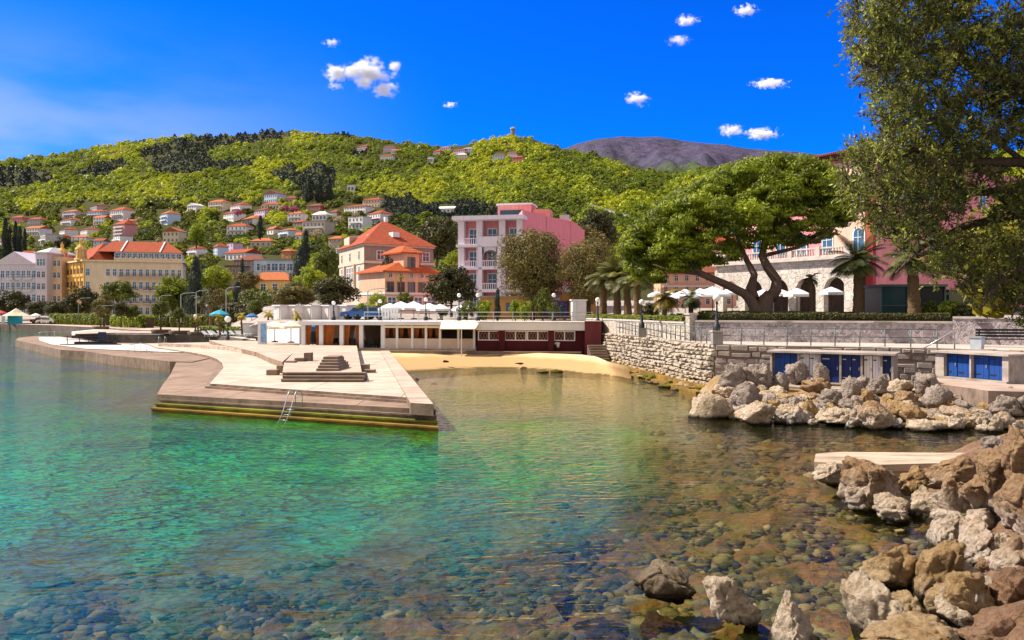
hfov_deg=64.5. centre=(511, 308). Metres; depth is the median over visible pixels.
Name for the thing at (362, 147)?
house
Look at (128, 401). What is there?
submerged shelf
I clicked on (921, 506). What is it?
boulder
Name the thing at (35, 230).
house
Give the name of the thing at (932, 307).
shrub
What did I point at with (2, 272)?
window
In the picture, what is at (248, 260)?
stone house
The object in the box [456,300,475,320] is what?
shrub
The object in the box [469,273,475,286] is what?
balcony door
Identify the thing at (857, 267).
palm tree
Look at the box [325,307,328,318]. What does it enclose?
door
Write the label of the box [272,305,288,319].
white cubicle
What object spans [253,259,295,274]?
modern building
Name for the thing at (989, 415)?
rock
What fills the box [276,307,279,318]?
door
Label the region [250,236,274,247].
house
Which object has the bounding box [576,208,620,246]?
broadleaf tree
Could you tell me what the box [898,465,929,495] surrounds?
boulder
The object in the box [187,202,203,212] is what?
house
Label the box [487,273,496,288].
balcony door
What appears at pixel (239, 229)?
house
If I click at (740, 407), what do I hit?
rock
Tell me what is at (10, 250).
cypress
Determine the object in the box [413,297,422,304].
window
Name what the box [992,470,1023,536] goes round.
boulder
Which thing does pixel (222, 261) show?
hillside
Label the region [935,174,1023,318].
yellow leaved tree
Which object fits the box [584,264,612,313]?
palm tree
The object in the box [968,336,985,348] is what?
litter bin
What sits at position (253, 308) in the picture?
broadleaf tree
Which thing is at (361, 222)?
house
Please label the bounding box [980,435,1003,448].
boulder
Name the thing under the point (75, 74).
sky
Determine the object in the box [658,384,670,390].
mossy stone
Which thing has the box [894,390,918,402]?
rock
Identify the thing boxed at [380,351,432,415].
pier coping
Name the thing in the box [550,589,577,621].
reef rock
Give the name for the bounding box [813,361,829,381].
rock
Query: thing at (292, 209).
garden tree
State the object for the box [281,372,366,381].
platform steps
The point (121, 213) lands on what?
house
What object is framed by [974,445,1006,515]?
boulder
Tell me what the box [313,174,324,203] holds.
conifer
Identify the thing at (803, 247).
arched window
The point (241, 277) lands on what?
broadleaf tree
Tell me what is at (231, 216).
house
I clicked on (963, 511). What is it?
stone
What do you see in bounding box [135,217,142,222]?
garden tree
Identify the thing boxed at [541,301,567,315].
shop window
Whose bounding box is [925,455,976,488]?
boulder
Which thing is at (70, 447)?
sea
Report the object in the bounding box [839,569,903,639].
boulder
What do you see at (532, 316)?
terrace railing
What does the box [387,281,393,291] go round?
window
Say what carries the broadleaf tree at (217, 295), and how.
on the town ground
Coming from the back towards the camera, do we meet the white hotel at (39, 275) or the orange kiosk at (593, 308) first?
the white hotel at (39, 275)
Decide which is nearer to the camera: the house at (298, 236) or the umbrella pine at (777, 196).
the umbrella pine at (777, 196)
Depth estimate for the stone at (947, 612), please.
12.56 m
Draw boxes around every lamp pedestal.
[637,328,645,336]
[710,330,723,344]
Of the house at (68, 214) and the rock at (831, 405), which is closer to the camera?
the rock at (831, 405)
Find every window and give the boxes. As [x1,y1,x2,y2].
[0,270,4,277]
[0,282,4,289]
[16,270,20,277]
[16,282,20,289]
[21,270,25,277]
[21,282,25,289]
[26,270,30,277]
[26,282,30,289]
[32,270,35,277]
[32,282,35,289]
[32,294,35,301]
[42,258,45,265]
[86,268,89,275]
[106,268,109,275]
[112,268,116,275]
[114,253,121,257]
[126,269,129,276]
[132,269,136,276]
[132,282,136,288]
[145,269,149,276]
[145,282,149,288]
[145,294,149,301]
[145,307,149,314]
[171,269,174,276]
[177,269,181,276]
[256,263,263,270]
[260,283,265,289]
[264,263,270,270]
[271,263,277,270]
[272,283,277,288]
[278,263,285,270]
[286,263,292,270]
[376,250,383,259]
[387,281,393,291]
[387,297,396,303]
[397,282,404,291]
[408,257,415,267]
[408,282,414,291]
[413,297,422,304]
[418,282,425,292]
[422,252,429,261]
[426,297,435,304]
[478,331,498,340]
[500,210,521,214]
[505,331,526,340]
[527,331,547,340]
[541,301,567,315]
[554,331,574,340]
[674,275,678,280]
[684,275,688,280]
[705,298,709,303]
[753,241,760,257]
[776,244,785,255]
[796,234,806,254]
[822,238,832,252]
[852,227,864,249]
[978,196,985,208]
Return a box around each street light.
[196,290,204,314]
[226,286,239,325]
[367,288,386,319]
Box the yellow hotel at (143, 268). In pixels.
[59,239,187,314]
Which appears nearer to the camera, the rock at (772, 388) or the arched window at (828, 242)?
the rock at (772, 388)
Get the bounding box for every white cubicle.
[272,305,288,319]
[289,305,303,318]
[304,305,321,319]
[321,305,339,319]
[338,305,356,319]
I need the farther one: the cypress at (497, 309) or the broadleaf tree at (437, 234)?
the broadleaf tree at (437, 234)
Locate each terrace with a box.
[157,359,408,412]
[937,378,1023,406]
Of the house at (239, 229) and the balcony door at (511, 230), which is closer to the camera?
the balcony door at (511, 230)
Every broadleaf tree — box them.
[0,289,31,314]
[24,300,48,316]
[42,300,69,315]
[61,285,98,313]
[91,293,114,325]
[113,301,130,326]
[125,304,140,326]
[160,285,187,311]
[200,264,234,289]
[202,285,230,316]
[225,290,233,302]
[232,271,260,289]
[246,299,262,314]
[269,281,317,304]
[292,265,326,292]
[311,276,361,304]
[312,247,338,278]
[368,291,388,317]
[380,256,392,265]
[417,216,457,267]
[421,264,478,316]
[445,249,457,268]
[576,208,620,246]
[579,225,610,253]
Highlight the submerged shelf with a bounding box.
[111,378,162,414]
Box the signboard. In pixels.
[258,321,266,343]
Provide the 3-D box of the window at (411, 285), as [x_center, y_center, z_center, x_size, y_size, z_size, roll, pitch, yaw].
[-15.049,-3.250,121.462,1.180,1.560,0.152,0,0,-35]
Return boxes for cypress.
[1,216,8,257]
[7,226,12,254]
[12,221,17,251]
[16,226,22,251]
[22,227,27,251]
[232,281,241,307]
[240,258,244,272]
[257,215,263,239]
[301,230,309,263]
[494,288,500,320]
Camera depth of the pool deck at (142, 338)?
118.78 m
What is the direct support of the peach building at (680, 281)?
on the town ground
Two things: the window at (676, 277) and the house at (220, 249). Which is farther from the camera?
the house at (220, 249)
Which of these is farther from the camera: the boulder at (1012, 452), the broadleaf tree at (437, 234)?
the broadleaf tree at (437, 234)
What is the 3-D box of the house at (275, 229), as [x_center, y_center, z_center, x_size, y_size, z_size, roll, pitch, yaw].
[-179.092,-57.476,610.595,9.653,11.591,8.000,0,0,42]
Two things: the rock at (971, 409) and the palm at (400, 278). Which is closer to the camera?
the rock at (971, 409)
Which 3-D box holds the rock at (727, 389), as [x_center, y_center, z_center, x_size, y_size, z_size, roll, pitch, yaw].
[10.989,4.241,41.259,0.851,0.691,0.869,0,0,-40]
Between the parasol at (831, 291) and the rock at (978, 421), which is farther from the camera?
the parasol at (831, 291)
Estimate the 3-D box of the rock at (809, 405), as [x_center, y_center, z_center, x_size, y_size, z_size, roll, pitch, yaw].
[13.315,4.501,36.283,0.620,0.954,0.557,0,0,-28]
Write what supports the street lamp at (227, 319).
on the curved bank
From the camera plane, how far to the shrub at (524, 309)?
86.62 m
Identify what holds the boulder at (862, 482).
on the shore at (1017, 631)
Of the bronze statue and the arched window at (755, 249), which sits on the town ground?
the bronze statue
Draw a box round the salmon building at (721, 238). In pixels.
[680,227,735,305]
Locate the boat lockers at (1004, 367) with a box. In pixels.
[930,350,1023,383]
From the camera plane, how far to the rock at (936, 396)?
36.19 m
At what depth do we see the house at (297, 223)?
657.00 m
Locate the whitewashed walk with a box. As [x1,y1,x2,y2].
[38,337,181,352]
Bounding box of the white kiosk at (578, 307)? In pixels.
[569,299,587,320]
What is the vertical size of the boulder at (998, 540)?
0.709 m
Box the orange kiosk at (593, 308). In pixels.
[577,295,596,313]
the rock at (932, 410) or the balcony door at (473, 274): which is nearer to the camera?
the rock at (932, 410)
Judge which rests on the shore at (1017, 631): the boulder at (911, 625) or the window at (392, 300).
the boulder at (911, 625)
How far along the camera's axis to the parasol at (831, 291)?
69.39 m
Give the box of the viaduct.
[589,203,625,215]
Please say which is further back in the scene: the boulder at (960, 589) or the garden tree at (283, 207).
the garden tree at (283, 207)
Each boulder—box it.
[632,559,695,604]
[701,576,761,629]
[766,590,819,639]
[811,461,842,487]
[837,455,900,516]
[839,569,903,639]
[855,544,917,592]
[860,611,960,639]
[872,492,910,526]
[890,589,926,613]
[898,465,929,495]
[908,485,933,520]
[910,539,966,607]
[923,570,995,619]
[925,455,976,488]
[926,515,959,548]
[929,476,970,511]
[956,603,1023,639]
[957,516,994,566]
[959,474,1000,520]
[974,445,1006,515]
[974,555,989,572]
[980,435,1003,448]
[985,535,1023,570]
[988,566,1023,605]
[990,532,1010,550]
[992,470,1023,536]
[1000,425,1023,479]
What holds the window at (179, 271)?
in the yellow hotel at (143, 268)
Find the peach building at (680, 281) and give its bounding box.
[654,255,733,307]
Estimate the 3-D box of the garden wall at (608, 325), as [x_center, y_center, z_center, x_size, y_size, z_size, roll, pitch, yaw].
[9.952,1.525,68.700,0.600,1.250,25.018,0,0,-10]
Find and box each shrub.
[214,317,231,332]
[356,302,375,319]
[396,291,413,302]
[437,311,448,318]
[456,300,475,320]
[473,300,492,320]
[508,299,519,320]
[516,301,531,320]
[533,286,551,320]
[546,301,560,318]
[639,303,659,314]
[922,300,940,314]
[937,299,961,318]
[954,301,978,316]
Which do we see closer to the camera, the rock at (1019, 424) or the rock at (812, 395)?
the rock at (1019, 424)
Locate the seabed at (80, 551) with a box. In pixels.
[0,333,972,639]
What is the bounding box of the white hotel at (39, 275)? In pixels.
[0,247,74,322]
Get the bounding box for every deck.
[72,329,255,342]
[147,342,405,399]
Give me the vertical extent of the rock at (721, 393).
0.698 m
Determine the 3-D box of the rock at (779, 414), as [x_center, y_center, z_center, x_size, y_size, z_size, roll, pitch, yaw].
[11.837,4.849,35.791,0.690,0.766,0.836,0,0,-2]
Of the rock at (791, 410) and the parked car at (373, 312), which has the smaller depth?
the rock at (791, 410)
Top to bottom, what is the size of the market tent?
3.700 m
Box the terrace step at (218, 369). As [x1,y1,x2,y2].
[205,362,406,402]
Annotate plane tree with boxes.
[492,225,568,319]
[548,235,620,314]
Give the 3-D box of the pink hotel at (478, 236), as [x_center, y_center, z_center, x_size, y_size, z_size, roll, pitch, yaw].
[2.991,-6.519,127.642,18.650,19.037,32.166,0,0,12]
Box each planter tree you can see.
[94,305,107,325]
[150,300,170,329]
[171,307,184,330]
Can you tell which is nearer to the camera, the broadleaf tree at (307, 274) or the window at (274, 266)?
the broadleaf tree at (307, 274)
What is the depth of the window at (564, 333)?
74.71 m
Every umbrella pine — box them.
[97,280,139,302]
[153,275,188,312]
[614,151,859,311]
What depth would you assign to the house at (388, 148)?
1194.24 m
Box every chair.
[349,338,354,344]
[368,338,373,347]
[374,338,380,347]
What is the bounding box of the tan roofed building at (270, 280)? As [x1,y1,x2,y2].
[246,272,292,295]
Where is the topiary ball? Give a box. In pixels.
[697,311,703,319]
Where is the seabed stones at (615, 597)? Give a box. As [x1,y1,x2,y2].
[0,419,976,639]
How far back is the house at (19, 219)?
890.58 m
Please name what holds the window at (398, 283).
in the salmon villa at (406, 260)
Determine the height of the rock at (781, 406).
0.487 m
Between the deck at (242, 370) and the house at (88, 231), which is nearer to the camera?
the deck at (242, 370)
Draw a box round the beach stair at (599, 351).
[587,345,609,360]
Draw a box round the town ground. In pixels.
[0,301,1020,328]
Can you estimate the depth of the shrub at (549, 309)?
87.68 m
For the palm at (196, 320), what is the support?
in the planter at (195, 333)
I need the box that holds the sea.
[0,327,1007,619]
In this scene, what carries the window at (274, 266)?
in the modern building at (272, 265)
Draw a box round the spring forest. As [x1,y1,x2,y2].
[0,127,1023,287]
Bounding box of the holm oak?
[822,0,1023,331]
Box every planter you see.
[92,326,109,328]
[151,329,170,332]
[168,330,189,334]
[187,332,206,334]
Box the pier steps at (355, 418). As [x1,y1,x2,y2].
[150,399,438,430]
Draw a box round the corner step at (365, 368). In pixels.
[361,364,375,372]
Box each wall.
[158,343,241,352]
[266,352,312,374]
[267,321,300,343]
[586,318,685,339]
[601,333,715,384]
[695,320,952,343]
[716,345,936,383]
[953,316,1023,344]
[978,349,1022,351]
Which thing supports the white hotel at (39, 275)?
on the town ground
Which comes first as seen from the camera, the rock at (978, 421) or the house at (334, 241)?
the rock at (978, 421)
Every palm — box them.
[194,317,199,331]
[215,313,223,334]
[234,312,246,334]
[262,309,274,319]
[291,310,303,320]
[397,275,404,292]
[648,288,680,314]
[678,288,701,312]
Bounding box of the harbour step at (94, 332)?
[75,330,187,334]
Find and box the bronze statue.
[558,303,565,319]
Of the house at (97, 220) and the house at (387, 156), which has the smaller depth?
the house at (97, 220)
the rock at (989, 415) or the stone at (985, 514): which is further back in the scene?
the rock at (989, 415)
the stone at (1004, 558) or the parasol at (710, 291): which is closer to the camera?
the stone at (1004, 558)
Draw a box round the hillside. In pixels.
[0,132,1022,300]
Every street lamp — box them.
[225,316,230,339]
[331,301,335,319]
[378,299,381,319]
[424,298,427,320]
[457,293,460,320]
[476,293,479,320]
[552,293,555,320]
[595,297,599,320]
[639,299,644,327]
[713,294,720,330]
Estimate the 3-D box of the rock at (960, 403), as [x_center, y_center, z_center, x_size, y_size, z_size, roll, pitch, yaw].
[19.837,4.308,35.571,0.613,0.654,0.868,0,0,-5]
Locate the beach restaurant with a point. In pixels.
(454, 335)
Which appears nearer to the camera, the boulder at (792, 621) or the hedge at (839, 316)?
the boulder at (792, 621)
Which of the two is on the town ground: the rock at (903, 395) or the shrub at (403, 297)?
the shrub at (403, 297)
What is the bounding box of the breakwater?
[15,336,208,378]
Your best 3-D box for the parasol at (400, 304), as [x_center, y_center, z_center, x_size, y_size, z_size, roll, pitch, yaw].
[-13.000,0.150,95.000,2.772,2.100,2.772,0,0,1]
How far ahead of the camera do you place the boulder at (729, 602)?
12.63 m
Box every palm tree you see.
[192,291,210,313]
[204,300,215,325]
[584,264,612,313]
[595,256,623,314]
[608,260,641,314]
[618,268,654,314]
[801,273,819,310]
[828,234,889,314]
[879,236,936,312]
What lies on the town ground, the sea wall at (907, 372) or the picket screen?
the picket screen
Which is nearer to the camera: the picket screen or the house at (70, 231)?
the picket screen
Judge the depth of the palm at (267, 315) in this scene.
95.91 m
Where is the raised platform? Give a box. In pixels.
[282,344,361,378]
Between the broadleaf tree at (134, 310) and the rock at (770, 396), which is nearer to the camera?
the rock at (770, 396)
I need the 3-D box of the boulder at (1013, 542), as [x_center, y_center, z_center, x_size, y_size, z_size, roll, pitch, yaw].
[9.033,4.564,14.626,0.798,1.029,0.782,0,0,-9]
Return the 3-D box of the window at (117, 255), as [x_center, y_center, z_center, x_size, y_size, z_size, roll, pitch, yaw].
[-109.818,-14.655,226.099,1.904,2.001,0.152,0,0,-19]
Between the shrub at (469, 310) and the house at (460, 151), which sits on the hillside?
the house at (460, 151)
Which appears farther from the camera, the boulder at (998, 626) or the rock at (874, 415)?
the rock at (874, 415)
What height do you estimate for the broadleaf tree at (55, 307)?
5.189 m
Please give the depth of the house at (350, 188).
866.03 m
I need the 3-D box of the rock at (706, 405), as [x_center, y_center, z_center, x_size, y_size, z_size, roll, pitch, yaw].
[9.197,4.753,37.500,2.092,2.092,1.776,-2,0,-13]
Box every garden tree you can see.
[54,236,71,247]
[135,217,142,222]
[172,244,182,250]
[188,223,206,247]
[234,209,241,215]
[279,205,288,211]
[287,206,298,213]
[310,228,321,240]
[332,216,343,223]
[352,212,359,217]
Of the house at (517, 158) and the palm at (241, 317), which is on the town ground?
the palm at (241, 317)
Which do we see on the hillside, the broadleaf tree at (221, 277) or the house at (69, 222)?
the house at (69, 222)
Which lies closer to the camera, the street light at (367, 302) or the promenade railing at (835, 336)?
the promenade railing at (835, 336)
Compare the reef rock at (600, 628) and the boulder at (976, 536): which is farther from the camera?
the boulder at (976, 536)
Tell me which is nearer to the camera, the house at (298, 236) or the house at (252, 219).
the house at (298, 236)
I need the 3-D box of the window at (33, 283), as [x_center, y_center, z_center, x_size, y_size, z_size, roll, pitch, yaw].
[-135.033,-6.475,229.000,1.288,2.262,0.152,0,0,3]
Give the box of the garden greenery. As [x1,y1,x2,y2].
[0,191,653,288]
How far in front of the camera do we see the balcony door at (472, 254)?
117.80 m
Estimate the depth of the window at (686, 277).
117.97 m
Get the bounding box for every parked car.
[30,317,48,322]
[36,318,54,323]
[340,307,373,319]
[350,307,386,319]
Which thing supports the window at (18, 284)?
in the white hotel at (39, 275)
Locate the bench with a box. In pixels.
[975,329,1023,339]
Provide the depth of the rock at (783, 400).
37.87 m
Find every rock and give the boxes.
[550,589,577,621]
[586,616,629,639]
[605,629,627,639]
[640,610,689,639]
[688,390,732,431]
[711,390,725,397]
[713,384,719,389]
[718,362,747,387]
[719,386,735,397]
[727,409,738,421]
[730,381,762,406]
[733,404,746,409]
[734,400,776,433]
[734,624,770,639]
[743,363,773,388]
[759,390,772,394]
[764,393,777,400]
[767,399,779,410]
[768,385,783,395]
[772,372,789,390]
[773,410,783,418]
[774,388,787,397]
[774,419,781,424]
[776,397,788,403]
[776,404,794,410]
[777,393,793,398]
[782,405,803,420]
[782,413,795,426]
[784,361,808,384]
[787,396,801,404]
[790,410,805,425]
[800,378,831,393]
[802,399,817,415]
[803,411,812,419]
[808,392,819,399]
[808,419,818,429]
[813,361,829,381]
[813,401,825,408]
[815,410,825,422]
[816,388,842,403]
[817,406,855,424]
[826,402,836,407]
[838,397,855,408]
[839,376,863,398]
[844,416,859,430]
[851,395,863,404]
[855,400,894,432]
[856,375,869,387]
[860,388,874,401]
[866,377,887,394]
[873,394,879,402]
[878,374,889,386]
[882,394,894,402]
[887,378,913,390]
[887,398,913,421]
[888,418,902,429]
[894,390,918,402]
[899,405,927,419]
[902,400,914,404]
[905,419,950,433]
[914,372,938,396]
[921,384,955,408]
[926,411,934,417]
[927,409,937,412]
[936,416,953,431]
[938,405,973,416]
[940,415,949,422]
[946,397,956,405]
[948,417,963,430]
[950,411,970,425]
[953,394,963,399]
[953,399,969,408]
[965,413,989,424]
[965,421,975,428]
[968,402,975,408]
[969,407,984,413]
[971,416,981,427]
[973,408,990,412]
[974,424,990,435]
[976,402,988,409]
[983,412,992,422]
[987,394,1023,415]
[988,414,1002,435]
[995,411,1016,429]
[1012,420,1023,428]
[1018,395,1023,409]
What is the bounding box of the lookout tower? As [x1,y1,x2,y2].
[510,127,514,134]
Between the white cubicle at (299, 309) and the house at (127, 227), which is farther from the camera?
the house at (127, 227)
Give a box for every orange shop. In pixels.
[479,296,530,318]
[501,286,575,318]
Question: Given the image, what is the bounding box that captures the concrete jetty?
[814,452,963,495]
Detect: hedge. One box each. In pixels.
[48,313,111,325]
[109,314,154,327]
[151,313,224,327]
[199,325,240,334]
[217,302,272,322]
[238,288,285,307]
[585,314,658,319]
[652,314,685,321]
[701,310,852,319]
[709,312,950,320]
[789,314,805,320]
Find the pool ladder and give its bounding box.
[276,390,302,428]
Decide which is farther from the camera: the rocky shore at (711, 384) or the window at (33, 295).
the window at (33, 295)
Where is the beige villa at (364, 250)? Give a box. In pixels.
[337,217,436,304]
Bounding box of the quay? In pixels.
[0,323,257,340]
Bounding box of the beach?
[391,353,631,384]
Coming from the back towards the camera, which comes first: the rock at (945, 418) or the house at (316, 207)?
the house at (316, 207)
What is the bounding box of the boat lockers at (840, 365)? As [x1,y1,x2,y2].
[767,349,900,384]
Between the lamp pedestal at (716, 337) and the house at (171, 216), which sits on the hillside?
the house at (171, 216)
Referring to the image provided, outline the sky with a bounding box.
[0,0,1023,328]
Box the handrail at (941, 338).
[922,331,954,348]
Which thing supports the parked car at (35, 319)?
on the town ground
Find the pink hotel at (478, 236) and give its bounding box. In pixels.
[447,203,591,315]
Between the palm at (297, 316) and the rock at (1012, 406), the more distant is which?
the palm at (297, 316)
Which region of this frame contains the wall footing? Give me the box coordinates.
[608,361,704,400]
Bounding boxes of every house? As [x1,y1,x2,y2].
[10,214,30,223]
[23,226,51,235]
[27,216,47,225]
[38,234,62,245]
[59,227,77,236]
[60,217,81,225]
[62,210,86,217]
[71,235,92,242]
[80,226,100,235]
[87,210,109,216]
[90,202,109,209]
[93,215,111,224]
[93,238,109,246]
[110,207,134,220]
[112,235,132,241]
[113,218,137,235]
[159,208,180,224]
[162,226,187,242]
[186,246,206,256]
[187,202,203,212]
[207,199,231,210]
[213,243,228,256]
[223,211,245,221]
[224,247,262,259]
[224,265,249,295]
[226,223,254,235]
[226,242,242,251]
[230,201,251,211]
[232,256,264,273]
[239,215,262,224]
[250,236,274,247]
[254,206,275,216]
[261,202,280,208]
[264,190,286,201]
[266,225,281,233]
[278,228,300,236]
[281,249,296,258]
[285,196,297,201]
[288,211,307,221]
[292,218,307,226]
[294,233,308,239]
[302,220,334,234]
[306,204,327,210]
[312,210,332,220]
[328,209,343,216]
[328,236,344,247]
[344,204,374,212]
[347,185,355,191]
[348,216,371,229]
[356,143,372,150]
[362,196,386,206]
[367,210,392,223]
[380,154,395,159]
[383,145,397,152]
[428,157,434,163]
[433,150,444,155]
[439,206,455,212]
[440,146,451,150]
[453,149,466,153]
[456,153,467,159]
[463,147,472,152]
[492,154,505,161]
[507,151,517,157]
[512,156,525,161]
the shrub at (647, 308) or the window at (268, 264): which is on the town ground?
the shrub at (647, 308)
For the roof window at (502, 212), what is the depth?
123.09 m
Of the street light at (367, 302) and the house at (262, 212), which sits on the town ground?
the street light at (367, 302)
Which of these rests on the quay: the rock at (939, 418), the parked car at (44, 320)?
the parked car at (44, 320)
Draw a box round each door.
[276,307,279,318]
[307,307,310,318]
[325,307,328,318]
[469,228,475,243]
[469,251,475,266]
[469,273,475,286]
[487,228,497,235]
[487,251,496,265]
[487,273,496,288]
[509,228,516,242]
[577,301,584,319]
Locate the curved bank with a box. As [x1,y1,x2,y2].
[209,340,299,365]
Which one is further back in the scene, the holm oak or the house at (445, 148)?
the house at (445, 148)
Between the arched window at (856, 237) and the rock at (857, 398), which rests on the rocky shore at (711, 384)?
the rock at (857, 398)
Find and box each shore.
[684,376,1023,447]
[818,429,1023,639]
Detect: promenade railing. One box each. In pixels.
[616,321,712,342]
[720,327,937,347]
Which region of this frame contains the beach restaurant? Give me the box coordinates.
[299,320,480,355]
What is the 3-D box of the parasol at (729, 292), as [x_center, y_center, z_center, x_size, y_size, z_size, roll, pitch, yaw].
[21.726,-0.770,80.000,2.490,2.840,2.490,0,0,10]
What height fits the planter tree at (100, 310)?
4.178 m
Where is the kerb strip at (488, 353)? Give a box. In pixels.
[358,350,581,355]
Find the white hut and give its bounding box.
[239,323,257,335]
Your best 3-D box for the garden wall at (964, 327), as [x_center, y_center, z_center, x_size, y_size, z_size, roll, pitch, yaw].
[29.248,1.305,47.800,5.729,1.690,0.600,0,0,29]
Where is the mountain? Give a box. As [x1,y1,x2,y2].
[565,136,817,172]
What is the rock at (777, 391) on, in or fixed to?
on the rocky shore at (711, 384)
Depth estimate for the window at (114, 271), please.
224.26 m
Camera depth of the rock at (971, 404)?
35.41 m
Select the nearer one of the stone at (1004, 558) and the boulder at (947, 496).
the stone at (1004, 558)
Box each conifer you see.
[182,255,207,314]
[288,246,308,282]
[303,175,314,203]
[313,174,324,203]
[323,177,334,200]
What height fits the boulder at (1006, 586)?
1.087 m
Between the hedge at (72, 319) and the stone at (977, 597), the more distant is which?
the hedge at (72, 319)
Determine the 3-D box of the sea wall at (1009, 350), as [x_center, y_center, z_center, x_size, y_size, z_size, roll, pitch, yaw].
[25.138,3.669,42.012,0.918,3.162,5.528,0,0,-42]
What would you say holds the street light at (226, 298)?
on the town ground
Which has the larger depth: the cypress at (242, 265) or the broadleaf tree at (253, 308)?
the cypress at (242, 265)
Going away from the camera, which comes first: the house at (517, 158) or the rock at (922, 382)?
the rock at (922, 382)
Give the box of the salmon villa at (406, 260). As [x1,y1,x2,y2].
[354,245,438,312]
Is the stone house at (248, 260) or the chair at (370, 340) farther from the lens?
the stone house at (248, 260)
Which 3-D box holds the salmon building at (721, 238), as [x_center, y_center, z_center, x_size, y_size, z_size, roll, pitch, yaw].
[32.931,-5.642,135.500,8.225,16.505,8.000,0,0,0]
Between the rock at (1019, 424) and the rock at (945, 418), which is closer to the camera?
the rock at (1019, 424)
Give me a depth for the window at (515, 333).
75.39 m
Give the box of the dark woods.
[0,129,1004,254]
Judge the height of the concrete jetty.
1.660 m
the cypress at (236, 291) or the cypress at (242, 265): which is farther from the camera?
the cypress at (242, 265)
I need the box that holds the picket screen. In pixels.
[378,307,398,319]
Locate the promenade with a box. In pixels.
[602,332,1023,363]
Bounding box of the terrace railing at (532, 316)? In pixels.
[364,312,591,320]
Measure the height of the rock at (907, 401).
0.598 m
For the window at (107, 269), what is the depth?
223.79 m
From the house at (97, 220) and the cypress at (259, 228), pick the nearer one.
the cypress at (259, 228)
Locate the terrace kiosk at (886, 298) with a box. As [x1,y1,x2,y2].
[863,284,975,319]
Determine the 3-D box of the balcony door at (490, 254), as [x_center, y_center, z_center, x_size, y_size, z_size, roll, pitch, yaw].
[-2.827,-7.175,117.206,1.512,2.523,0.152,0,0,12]
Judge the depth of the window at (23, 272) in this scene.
229.13 m
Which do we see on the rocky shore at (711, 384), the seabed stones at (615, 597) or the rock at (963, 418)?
the rock at (963, 418)
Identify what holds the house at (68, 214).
on the hillside
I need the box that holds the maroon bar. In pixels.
[476,320,601,354]
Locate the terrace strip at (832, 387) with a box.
[750,382,914,393]
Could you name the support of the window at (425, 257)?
in the beige villa at (364, 250)
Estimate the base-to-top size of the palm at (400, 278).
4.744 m
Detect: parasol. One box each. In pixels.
[30,313,41,322]
[209,310,228,315]
[246,313,257,319]
[266,321,286,341]
[280,321,300,342]
[378,303,401,319]
[394,301,406,318]
[400,301,422,318]
[416,303,435,319]
[430,304,450,319]
[451,304,472,318]
[648,291,663,300]
[670,289,700,312]
[694,286,730,309]
[724,289,735,309]
[757,289,765,295]
[779,290,787,310]
[783,288,808,296]
[819,287,843,310]
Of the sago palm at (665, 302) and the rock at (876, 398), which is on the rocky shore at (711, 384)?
the rock at (876, 398)
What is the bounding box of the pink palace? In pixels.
[712,150,1021,312]
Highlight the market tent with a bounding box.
[1,308,29,323]
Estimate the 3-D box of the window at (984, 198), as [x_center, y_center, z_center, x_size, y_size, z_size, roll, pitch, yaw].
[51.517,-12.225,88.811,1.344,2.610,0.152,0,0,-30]
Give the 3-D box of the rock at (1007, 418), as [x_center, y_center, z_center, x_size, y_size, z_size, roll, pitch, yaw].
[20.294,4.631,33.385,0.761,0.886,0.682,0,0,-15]
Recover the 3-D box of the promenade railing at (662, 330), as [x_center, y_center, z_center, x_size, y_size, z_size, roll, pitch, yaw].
[10.460,1.605,62.270,0.099,1.050,28.049,0,0,-8]
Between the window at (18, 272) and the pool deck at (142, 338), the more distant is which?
the window at (18, 272)
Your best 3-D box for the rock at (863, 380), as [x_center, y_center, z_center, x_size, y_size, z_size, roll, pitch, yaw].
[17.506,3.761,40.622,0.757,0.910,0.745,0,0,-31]
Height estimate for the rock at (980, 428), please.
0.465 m
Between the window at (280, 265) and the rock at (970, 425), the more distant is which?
the window at (280, 265)
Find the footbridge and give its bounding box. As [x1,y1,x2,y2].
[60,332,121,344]
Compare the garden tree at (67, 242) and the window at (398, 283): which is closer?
the window at (398, 283)
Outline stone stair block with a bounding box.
[316,355,348,370]
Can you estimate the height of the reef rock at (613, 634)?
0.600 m
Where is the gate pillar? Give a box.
[684,313,697,340]
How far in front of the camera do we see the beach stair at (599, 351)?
71.06 m
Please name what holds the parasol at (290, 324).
on the curved bank
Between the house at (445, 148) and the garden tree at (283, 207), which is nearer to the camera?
the garden tree at (283, 207)
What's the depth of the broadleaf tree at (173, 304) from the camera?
188.51 m
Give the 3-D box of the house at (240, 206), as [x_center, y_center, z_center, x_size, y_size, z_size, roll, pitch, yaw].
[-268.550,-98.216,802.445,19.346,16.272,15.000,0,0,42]
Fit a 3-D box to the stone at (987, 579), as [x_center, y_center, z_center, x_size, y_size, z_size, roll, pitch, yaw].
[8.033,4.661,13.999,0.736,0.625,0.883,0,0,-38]
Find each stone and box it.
[537,370,548,374]
[550,369,562,373]
[646,376,655,379]
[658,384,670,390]
[925,508,965,527]
[934,586,973,626]
[953,513,965,520]
[961,505,972,514]
[961,561,993,589]
[965,508,995,528]
[973,591,985,606]
[989,550,1023,570]
[993,546,1023,561]
[1000,519,1012,528]
[1018,551,1023,559]
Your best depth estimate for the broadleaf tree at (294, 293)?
118.58 m

